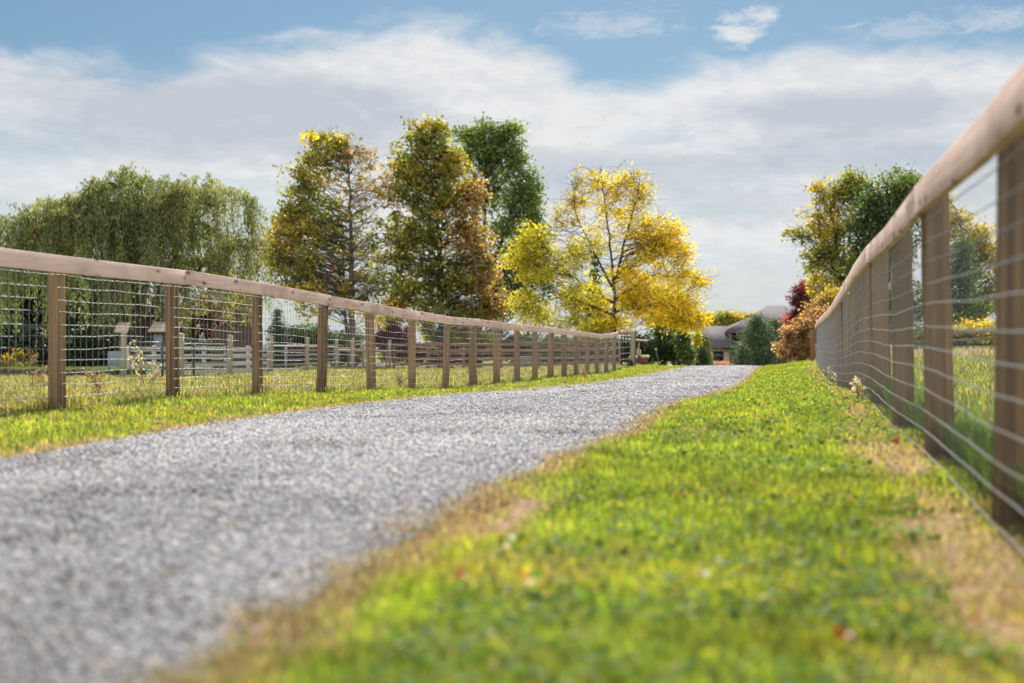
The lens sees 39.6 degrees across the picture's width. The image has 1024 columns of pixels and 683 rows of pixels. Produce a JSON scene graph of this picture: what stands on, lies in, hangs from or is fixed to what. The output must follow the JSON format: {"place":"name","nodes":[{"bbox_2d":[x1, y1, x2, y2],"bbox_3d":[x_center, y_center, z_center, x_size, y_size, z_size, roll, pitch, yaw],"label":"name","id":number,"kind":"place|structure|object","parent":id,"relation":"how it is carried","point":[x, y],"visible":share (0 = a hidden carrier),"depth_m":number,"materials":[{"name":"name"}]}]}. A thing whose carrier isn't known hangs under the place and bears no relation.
{"place":"outdoors","nodes":[
{"label":"outdoors","id":0,"kind":"place"},
{"bbox_2d":[0,364,691,457],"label":"grass","id":1,"kind":"structure","parent":0,"point":[28,425],"depth_m":12.14,"materials":[{"name":"green plant"}]},
{"bbox_2d":[0,365,759,682],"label":"gravel drive","id":2,"kind":"structure","parent":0,"point":[92,633],"depth_m":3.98,"materials":[{"name":"gravel"}]},
{"bbox_2d":[0,0,1023,348],"label":"sky","id":3,"kind":"structure","parent":0,"point":[732,106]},
{"bbox_2d":[0,352,1023,682],"bbox_3d":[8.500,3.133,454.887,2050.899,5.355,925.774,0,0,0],"label":"ground","id":4,"kind":"structure","parent":0,"point":[529,506],"depth_m":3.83,"materials":[{"name":"green plant"}]},
{"bbox_2d":[0,273,18,329],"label":"dark conifer","id":5,"kind":"object","parent":4,"relation":"on","point":[7,304],"visible":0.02,"depth_m":80.10,"materials":[{"name":"green plant"}]},
{"bbox_2d":[0,346,38,367],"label":"daylily clump","id":6,"kind":"object","parent":4,"relation":"on","point":[15,358],"visible":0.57,"depth_m":57.70,"materials":[{"name":"yellow plant"}]},
{"bbox_2d":[7,360,38,366],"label":"daylily clump","id":7,"kind":"object","parent":4,"relation":"on","point":[21,364],"visible":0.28,"depth_m":56.74,"materials":[{"name":"yellow plant"}]},
{"bbox_2d":[0,271,47,366],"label":"dark conifer","id":8,"kind":"object","parent":4,"relation":"on","point":[27,314],"visible":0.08,"depth_m":83.45,"materials":[{"name":"green plant"}]},
{"bbox_2d":[26,353,47,391],"bbox_3d":[-5.159,0.377,15.554,0.210,0.524,0.510,0,0,0],"label":"dry weed","id":9,"kind":"object","parent":4,"relation":"on","point":[41,376],"visible":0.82,"depth_m":15.47,"materials":[{"name":"beige plant"}]},
{"bbox_2d":[0,308,80,366],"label":"dark shrub","id":10,"kind":"object","parent":4,"relation":"on","point":[20,339],"visible":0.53,"depth_m":73.32,"materials":[{"name":"green plant"}]},
{"bbox_2d":[31,247,81,365],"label":"dark conifer","id":11,"kind":"object","parent":4,"relation":"on","point":[43,303],"visible":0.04,"depth_m":84.87,"materials":[{"name":"green plant"}]},
{"bbox_2d":[0,366,159,376],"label":"earth bank","id":12,"kind":"structure","parent":4,"relation":"on","point":[80,371],"depth_m":50.37,"materials":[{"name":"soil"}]},
{"bbox_2d":[66,317,118,367],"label":"dark shrub","id":13,"kind":"object","parent":4,"relation":"on","point":[93,352],"visible":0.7,"depth_m":73.38,"materials":[{"name":"green plant"}]},
{"bbox_2d":[66,276,121,366],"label":"dark conifer","id":14,"kind":"object","parent":4,"relation":"on","point":[69,327],"visible":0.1,"depth_m":81.02,"materials":[{"name":"green plant"}]},
{"bbox_2d":[82,367,108,392],"bbox_3d":[-4.073,0.426,13.944,0.243,0.354,0.205,0,0,0],"label":"dry weed","id":15,"kind":"object","parent":4,"relation":"on","point":[94,379],"visible":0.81,"depth_m":13.96,"materials":[{"name":"beige plant"}]},
{"bbox_2d":[108,351,120,374],"bbox_3d":[-13.951,0.813,50.005,0.500,0.930,0.510,0,0,-17],"label":"garden chair","id":16,"kind":"object","parent":4,"relation":"on","point":[114,357],"visible":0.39,"depth_m":50.20,"materials":[{"name":"blue paint"}]},
{"bbox_2d":[114,322,133,366],"bbox_3d":[-16.360,0.262,60.000,0.591,2.144,1.000,0,0,0],"label":"garden shelter","id":17,"kind":"object","parent":4,"relation":"on","point":[129,328],"visible":0.49,"depth_m":59.64,"materials":[{"name":"beige wood"}]},
{"bbox_2d":[121,332,126,376],"bbox_3d":[-12.666,0.517,46.408,0.197,1.632,0.216,0,0,0],"label":"fence post","id":18,"kind":"object","parent":4,"relation":"on","point":[122,355],"visible":0.77,"depth_m":46.33,"materials":[{"name":"beige wood"}]},
{"bbox_2d":[127,338,144,387],"bbox_3d":[-4.877,0.346,18.499,0.267,0.773,0.203,0,0,0],"label":"dry weed","id":19,"kind":"object","parent":4,"relation":"on","point":[133,366],"visible":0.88,"depth_m":18.48,"materials":[{"name":"beige plant"}]},
{"bbox_2d":[0,161,284,361],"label":"weeping willow","id":20,"kind":"object","parent":4,"relation":"on","point":[122,227],"visible":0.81,"depth_m":67.08,"materials":[{"name":"green plant"}]},
{"bbox_2d":[129,341,163,376],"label":"paddock gate","id":21,"kind":"structure","parent":4,"relation":"on","point":[162,360],"depth_m":47.12,"materials":[{"name":"grey metal"}]},
{"bbox_2d":[114,296,190,353],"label":"dark shrub","id":22,"kind":"object","parent":4,"relation":"on","point":[146,313],"visible":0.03,"depth_m":83.79,"materials":[{"name":"green plant"}]},
{"bbox_2d":[146,360,164,388],"bbox_3d":[-4.414,0.461,17.551,0.214,0.466,0.246,0,0,23],"label":"dry weed","id":23,"kind":"object","parent":4,"relation":"on","point":[153,373],"visible":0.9,"depth_m":17.51,"materials":[{"name":"beige plant"}]},
{"bbox_2d":[148,322,186,369],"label":"chicken coop","id":24,"kind":"structure","parent":4,"relation":"on","point":[155,337],"depth_m":60.40,"materials":[{"name":"beige wood"}]},
{"bbox_2d":[179,333,184,377],"bbox_3d":[-11.060,0.533,47.599,0.202,1.646,0.204,0,0,0],"label":"fence post","id":25,"kind":"object","parent":4,"relation":"on","point":[180,352],"visible":0.59,"depth_m":47.52,"materials":[{"name":"grey wood"}]},
{"bbox_2d":[127,345,268,374],"bbox_3d":[-11.904,0.816,54.994,0.153,1.357,9.773,0,0,21],"label":"board fence","id":26,"kind":"object","parent":4,"relation":"on","point":[238,363],"visible":0.28,"depth_m":55.14,"materials":[{"name":"grey wood"}]},
{"bbox_2d":[179,291,223,367],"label":"purple plum","id":27,"kind":"object","parent":4,"relation":"on","point":[203,323],"visible":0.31,"depth_m":89.58,"materials":[{"name":"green plant"}]},
{"bbox_2d":[184,343,226,375],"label":"paddock gate","id":28,"kind":"structure","parent":4,"relation":"on","point":[193,358],"depth_m":49.05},
{"bbox_2d":[146,337,276,366],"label":"dark shrub","id":29,"kind":"object","parent":4,"relation":"on","point":[186,352],"visible":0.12,"depth_m":79.65,"materials":[{"name":"green plant"}]},
{"bbox_2d":[227,335,232,375],"bbox_3d":[-10.365,0.562,52.282,0.193,1.643,0.240,0,0,-32],"label":"fence post","id":30,"kind":"object","parent":4,"relation":"on","point":[230,355],"visible":0.87,"depth_m":52.20,"materials":[{"name":"grey wood"}]},
{"bbox_2d":[212,291,262,367],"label":"plum","id":31,"kind":"object","parent":4,"relation":"on","point":[215,332],"visible":0.26,"depth_m":73.50,"materials":[{"name":"green plant"}]},
{"bbox_2d":[268,335,273,371],"bbox_3d":[-9.927,0.581,58.604,0.223,1.660,0.194,0,0,0],"label":"fence post","id":32,"kind":"object","parent":4,"relation":"on","point":[271,342],"visible":0.81,"depth_m":58.52,"materials":[{"name":"beige wood"}]},
{"bbox_2d":[271,372,280,386],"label":"dry weed","id":33,"kind":"object","parent":4,"relation":"on","point":[276,379],"visible":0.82,"depth_m":20.03,"materials":[{"name":"beige plant"}]},
{"bbox_2d":[263,306,297,367],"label":"blue spruce","id":34,"kind":"object","parent":4,"relation":"on","point":[280,331],"visible":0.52,"depth_m":91.79,"materials":[{"name":"green plant"}]},
{"bbox_2d":[273,345,334,369],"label":"paddock gate","id":35,"kind":"structure","parent":4,"relation":"on","point":[285,350],"depth_m":61.43,"materials":[{"name":"grey metal"}]},
{"bbox_2d":[305,337,308,370],"bbox_3d":[-9.029,0.633,62.698,0.171,1.636,0.164,0,0,0],"label":"fence post","id":36,"kind":"object","parent":4,"relation":"on","point":[307,354],"visible":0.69,"depth_m":62.65,"materials":[{"name":"beige wood"}]},
{"bbox_2d":[0,248,617,414],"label":"wire fence","id":37,"kind":"object","parent":4,"relation":"on","point":[56,268],"visible":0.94,"depth_m":16.27,"materials":[{"name":"brown wood"}]},
{"bbox_2d":[263,320,365,367],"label":"hedge","id":38,"kind":"object","parent":4,"relation":"on","point":[297,332],"visible":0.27,"depth_m":93.47,"materials":[{"name":"green plant"}]},
{"bbox_2d":[287,344,347,367],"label":"paddock gate","id":39,"kind":"structure","parent":4,"relation":"on","point":[313,354],"depth_m":68.91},
{"bbox_2d":[0,362,638,414],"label":"grass","id":40,"kind":"structure","parent":4,"relation":"on","point":[22,391],"depth_m":29.36,"materials":[{"name":"plant"}]},
{"bbox_2d":[335,339,337,369],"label":"fence post","id":41,"kind":"object","parent":4,"relation":"on","point":[336,354],"visible":0.87,"depth_m":68.33,"materials":[{"name":"beige wood"}]},
{"bbox_2d":[256,124,426,367],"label":"pin oak","id":42,"kind":"object","parent":4,"relation":"on","point":[299,222],"visible":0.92,"depth_m":84.71,"materials":[{"name":"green plant"}]},
{"bbox_2d":[350,338,353,368],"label":"fence post","id":43,"kind":"object","parent":4,"relation":"on","point":[352,355],"visible":0.84,"depth_m":69.91,"materials":[{"name":"beige wood"}]},
{"bbox_2d":[338,348,386,367],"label":"pipe rail","id":44,"kind":"object","parent":4,"relation":"on","point":[341,349],"visible":0.47,"depth_m":74.66,"materials":[{"name":"grey metal"}]},
{"bbox_2d":[355,344,386,367],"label":"paddock gate","id":45,"kind":"structure","parent":4,"relation":"on","point":[364,358],"depth_m":71.50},
{"bbox_2d":[388,340,390,368],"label":"fence post","id":46,"kind":"object","parent":4,"relation":"on","point":[389,354],"visible":0.76,"depth_m":75.90,"materials":[{"name":"grey wood"}]},
{"bbox_2d":[374,297,419,366],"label":"red maple","id":47,"kind":"object","parent":4,"relation":"on","point":[392,337],"visible":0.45,"depth_m":91.61,"materials":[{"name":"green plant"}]},
{"bbox_2d":[393,368,406,385],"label":"dry weed","id":48,"kind":"object","parent":4,"relation":"on","point":[400,380],"visible":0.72,"depth_m":23.53,"materials":[{"name":"beige plant"}]},
{"bbox_2d":[402,341,457,366],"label":"dark shrub","id":49,"kind":"object","parent":4,"relation":"on","point":[423,354],"visible":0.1,"depth_m":92.34,"materials":[{"name":"green plant"}]},
{"bbox_2d":[367,111,520,367],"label":"pin oak","id":50,"kind":"object","parent":4,"relation":"on","point":[444,159],"visible":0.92,"depth_m":87.55,"materials":[{"name":"green plant"}]},
{"bbox_2d":[416,320,500,366],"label":"yellow shrub","id":51,"kind":"object","parent":4,"relation":"on","point":[481,335],"visible":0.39,"depth_m":89.62,"materials":[{"name":"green plant"}]},
{"bbox_2d":[458,568,468,579],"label":"fallen leaf","id":52,"kind":"object","parent":4,"relation":"on","point":[460,574],"visible":1,"depth_m":3.10,"materials":[{"name":"orange plant"}]},
{"bbox_2d":[447,111,561,367],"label":"green tree","id":53,"kind":"object","parent":4,"relation":"on","point":[487,147],"visible":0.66,"depth_m":105.53,"materials":[{"name":"green plant"}]},
{"bbox_2d":[392,339,620,368],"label":"board fence","id":54,"kind":"object","parent":4,"relation":"on","point":[463,363],"visible":0.45,"depth_m":71.26,"materials":[{"name":"grey wood"}]},
{"bbox_2d":[504,529,517,539],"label":"fallen leaf","id":55,"kind":"object","parent":4,"relation":"on","point":[507,535],"visible":1,"depth_m":3.72,"materials":[{"name":"yellow plant"}]},
{"bbox_2d":[450,329,572,367],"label":"dark shrub","id":56,"kind":"object","parent":4,"relation":"on","point":[504,354],"visible":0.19,"depth_m":91.60,"materials":[{"name":"green plant"}]},
{"bbox_2d":[520,356,530,367],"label":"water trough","id":57,"kind":"object","parent":4,"relation":"on","point":[525,361],"visible":0.16,"depth_m":78.70,"materials":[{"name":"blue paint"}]},
{"bbox_2d":[516,565,544,584],"bbox_3d":[0.032,0.505,3.064,0.063,0.025,0.078,22,1,-25],"label":"fallen leaf","id":58,"kind":"object","parent":4,"relation":"on","point":[522,576],"visible":1,"depth_m":3.05,"materials":[{"name":"yellow plant"}]},
{"bbox_2d":[542,336,618,362],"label":"dark shrub","id":59,"kind":"object","parent":4,"relation":"on","point":[582,360],"visible":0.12,"depth_m":93.32,"materials":[{"name":"green plant"}]},
{"bbox_2d":[582,366,587,377],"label":"dry weed","id":60,"kind":"object","parent":4,"relation":"on","point":[585,374],"visible":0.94,"depth_m":33.99,"materials":[{"name":"beige plant"}]},
{"bbox_2d":[583,254,606,361],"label":"dark conifer","id":61,"kind":"object","parent":4,"relation":"on","point":[598,275],"visible":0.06,"depth_m":119.80,"materials":[{"name":"green plant"}]},
{"bbox_2d":[489,160,720,360],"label":"honey locust","id":62,"kind":"object","parent":4,"relation":"on","point":[636,295],"visible":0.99,"depth_m":75.71,"materials":[{"name":"yellow plant"}]},
{"bbox_2d":[618,331,635,365],"bbox_3d":[4.451,0.332,55.010,0.682,1.503,0.197,0,0,0],"label":"gate post","id":63,"kind":"object","parent":4,"relation":"on","point":[633,347],"visible":0.8,"depth_m":54.98,"materials":[{"name":"beige wood"}]},
{"bbox_2d":[618,335,632,365],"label":"tube gate","id":64,"kind":"structure","parent":63,"relation":"attached to","point":[629,362],"depth_m":52.96,"materials":[{"name":"metal"}]},
{"bbox_2d":[609,338,649,364],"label":"golf cart","id":65,"kind":"object","parent":4,"relation":"on","point":[642,360],"visible":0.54,"depth_m":85.39,"materials":[{"name":"grey paint"}]},
{"bbox_2d":[601,325,682,365],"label":"evergreen bush","id":66,"kind":"object","parent":4,"relation":"on","point":[664,345],"visible":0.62,"depth_m":91.62,"materials":[{"name":"green plant"}]},
{"bbox_2d":[647,283,697,364],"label":"green tree","id":67,"kind":"object","parent":4,"relation":"on","point":[677,299],"visible":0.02,"depth_m":101.93,"materials":[{"name":"green plant"}]},
{"bbox_2d":[666,327,698,365],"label":"evergreen bush","id":68,"kind":"object","parent":4,"relation":"on","point":[685,351],"visible":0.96,"depth_m":89.75,"materials":[{"name":"green plant"}]},
{"bbox_2d":[691,328,705,360],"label":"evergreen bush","id":69,"kind":"object","parent":4,"relation":"on","point":[697,342],"visible":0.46,"depth_m":111.85,"materials":[{"name":"yellow plant"}]},
{"bbox_2d":[692,345,710,365],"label":"arborvitae","id":70,"kind":"object","parent":4,"relation":"on","point":[702,358],"visible":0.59,"depth_m":107.79,"materials":[{"name":"green plant"}]},
{"bbox_2d":[696,565,710,576],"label":"fallen leaf","id":71,"kind":"object","parent":4,"relation":"on","point":[700,571],"visible":1,"depth_m":3.16,"materials":[{"name":"yellow plant"}]},
{"bbox_2d":[692,334,715,365],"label":"arborvitae","id":72,"kind":"object","parent":4,"relation":"on","point":[706,343],"visible":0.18,"depth_m":117.76,"materials":[{"name":"green plant"}]},
{"bbox_2d":[704,311,728,325],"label":"tree","id":73,"kind":"object","parent":4,"relation":"on","point":[712,318],"visible":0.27,"depth_m":288.85,"materials":[{"name":"yellow plant"}]},
{"bbox_2d":[713,307,733,326],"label":"tree","id":74,"kind":"object","parent":4,"relation":"on","point":[724,316],"visible":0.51,"depth_m":288.76,"materials":[{"name":"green plant"}]},
{"bbox_2d":[724,310,747,324],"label":"tree","id":75,"kind":"object","parent":4,"relation":"on","point":[737,317],"visible":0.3,"depth_m":288.52,"materials":[{"name":"yellow plant"}]},
{"bbox_2d":[729,341,755,365],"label":"pine tree","id":76,"kind":"object","parent":4,"relation":"on","point":[742,353],"visible":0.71,"depth_m":95.78,"materials":[{"name":"green plant"}]},
{"bbox_2d":[699,306,809,364],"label":"house","id":77,"kind":"structure","parent":4,"relation":"on","point":[722,337],"depth_m":202.60,"materials":[{"name":"beige"}]},
{"bbox_2d":[713,351,723,360],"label":"window","id":78,"kind":"structure","parent":77,"relation":"in","point":[718,355],"depth_m":199.90,"materials":[{"name":"black glass"}]},
{"bbox_2d":[732,333,741,340],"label":"window","id":79,"kind":"structure","parent":77,"relation":"in","point":[734,335],"depth_m":202.50,"materials":[{"name":"black glass"}]},
{"bbox_2d":[729,311,782,365],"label":"pine tree","id":80,"kind":"object","parent":4,"relation":"on","point":[756,334],"visible":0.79,"depth_m":97.45,"materials":[{"name":"green plant"}]},
{"bbox_2d":[764,317,794,364],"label":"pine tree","id":81,"kind":"object","parent":4,"relation":"on","point":[777,323],"visible":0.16,"depth_m":103.62,"materials":[{"name":"green plant"}]},
{"bbox_2d":[778,278,820,360],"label":"purple plum","id":82,"kind":"object","parent":4,"relation":"on","point":[796,300],"visible":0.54,"depth_m":99.74,"materials":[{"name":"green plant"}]},
{"bbox_2d":[770,302,829,362],"bbox_3d":[12.858,-0.250,62.016,3.243,2.958,2.161,0,0,-22],"label":"beech bush","id":83,"kind":"object","parent":4,"relation":"on","point":[794,343],"visible":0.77,"depth_m":61.66,"materials":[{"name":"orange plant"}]},
{"bbox_2d":[810,330,814,360],"bbox_3d":[11.385,0.197,53.850,0.168,1.250,0.100,0,0,0],"label":"gate post","id":84,"kind":"object","parent":4,"relation":"on","point":[811,345],"visible":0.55,"depth_m":53.80,"materials":[{"name":"brown wood"}]},
{"bbox_2d":[797,283,840,317],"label":"orange bush","id":85,"kind":"object","parent":4,"relation":"on","point":[829,296],"visible":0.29,"depth_m":71.82,"materials":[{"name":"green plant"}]},
{"bbox_2d":[778,164,879,306],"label":"sycamore","id":86,"kind":"object","parent":4,"relation":"on","point":[822,253],"visible":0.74,"depth_m":83.70,"materials":[{"name":"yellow plant"}]},
{"bbox_2d":[828,362,832,380],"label":"dry weed","id":87,"kind":"object","parent":4,"relation":"on","point":[829,371],"visible":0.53,"depth_m":25.49,"materials":[{"name":"beige plant"}]},
{"bbox_2d":[831,372,836,383],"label":"dry weed","id":88,"kind":"object","parent":4,"relation":"on","point":[835,377],"visible":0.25,"depth_m":21.56,"materials":[{"name":"beige plant"}]},
{"bbox_2d":[834,625,853,641],"bbox_3d":[0.586,0.516,2.516,0.035,0.024,0.027,12,-14,31],"label":"fallen leaf","id":89,"kind":"object","parent":4,"relation":"on","point":[839,633],"visible":1,"depth_m":2.52,"materials":[{"name":"orange plant"}]},
{"bbox_2d":[849,376,866,400],"bbox_3d":[3.059,0.425,12.600,0.151,0.260,0.269,0,0,31],"label":"dry weed","id":90,"kind":"object","parent":4,"relation":"on","point":[857,390],"visible":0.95,"depth_m":12.59,"materials":[{"name":"beige plant"}]},
{"bbox_2d":[827,163,924,339],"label":"green tree","id":91,"kind":"object","parent":4,"relation":"on","point":[874,212],"visible":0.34,"depth_m":79.66,"materials":[{"name":"green plant"}]},
{"bbox_2d":[889,438,899,443],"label":"fallen leaf","id":92,"kind":"object","parent":4,"relation":"on","point":[896,440],"visible":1,"depth_m":6.78,"materials":[{"name":"red plant"}]},
{"bbox_2d":[815,62,1023,553],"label":"wire fence","id":93,"kind":"object","parent":4,"relation":"on","point":[864,322],"visible":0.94,"depth_m":6.38,"materials":[{"name":"brown wood"}]},
{"bbox_2d":[833,368,1023,511],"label":"grass","id":94,"kind":"structure","parent":4,"relation":"on","point":[974,441],"depth_m":6.24,"materials":[{"name":"green plant"}]},
{"bbox_2d":[913,316,994,350],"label":"flowering bush","id":95,"kind":"object","parent":4,"relation":"on","point":[975,327],"visible":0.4,"depth_m":69.65,"materials":[{"name":"yellow plant"}]},
{"bbox_2d":[913,331,994,349],"bbox_3d":[19.943,0.191,61.484,8.954,1.522,0.143,0,0,-20],"label":"board fence","id":96,"kind":"object","parent":4,"relation":"on","point":[969,339],"depth_m":61.31,"materials":[{"name":"grey wood"}]},
{"bbox_2d":[914,330,994,349],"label":"dark shrub","id":97,"kind":"object","parent":4,"relation":"on","point":[980,344],"visible":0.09,"depth_m":91.12,"materials":[{"name":"green plant"}]},
{"bbox_2d":[949,191,995,349],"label":"sycamore","id":98,"kind":"object","parent":4,"relation":"on","point":[991,285],"visible":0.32,"depth_m":87.61,"materials":[{"name":"green plant"}]},
{"bbox_2d":[950,229,994,345],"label":"green tree","id":99,"kind":"object","parent":4,"relation":"on","point":[968,287],"visible":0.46,"depth_m":77.61,"materials":[{"name":"green plant"}]},
{"bbox_2d":[713,360,732,364],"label":"fountain grass","id":100,"kind":"object","parent":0,"point":[721,363],"depth_m":149.36,"materials":[{"name":"orange plant"}]},
{"bbox_2d":[658,360,869,410],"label":"grass","id":101,"kind":"structure","parent":0,"point":[783,367],"depth_m":20.08,"materials":[{"name":"green plant"}]},
{"bbox_2d":[869,354,993,485],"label":"grass","id":102,"kind":"structure","parent":0,"point":[988,387],"depth_m":18.30,"materials":[{"name":"plant"}]},
{"bbox_2d":[914,346,994,358],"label":"grass","id":103,"kind":"structure","parent":0,"point":[990,351],"depth_m":53.10,"materials":[{"name":"plant"}]}
]}

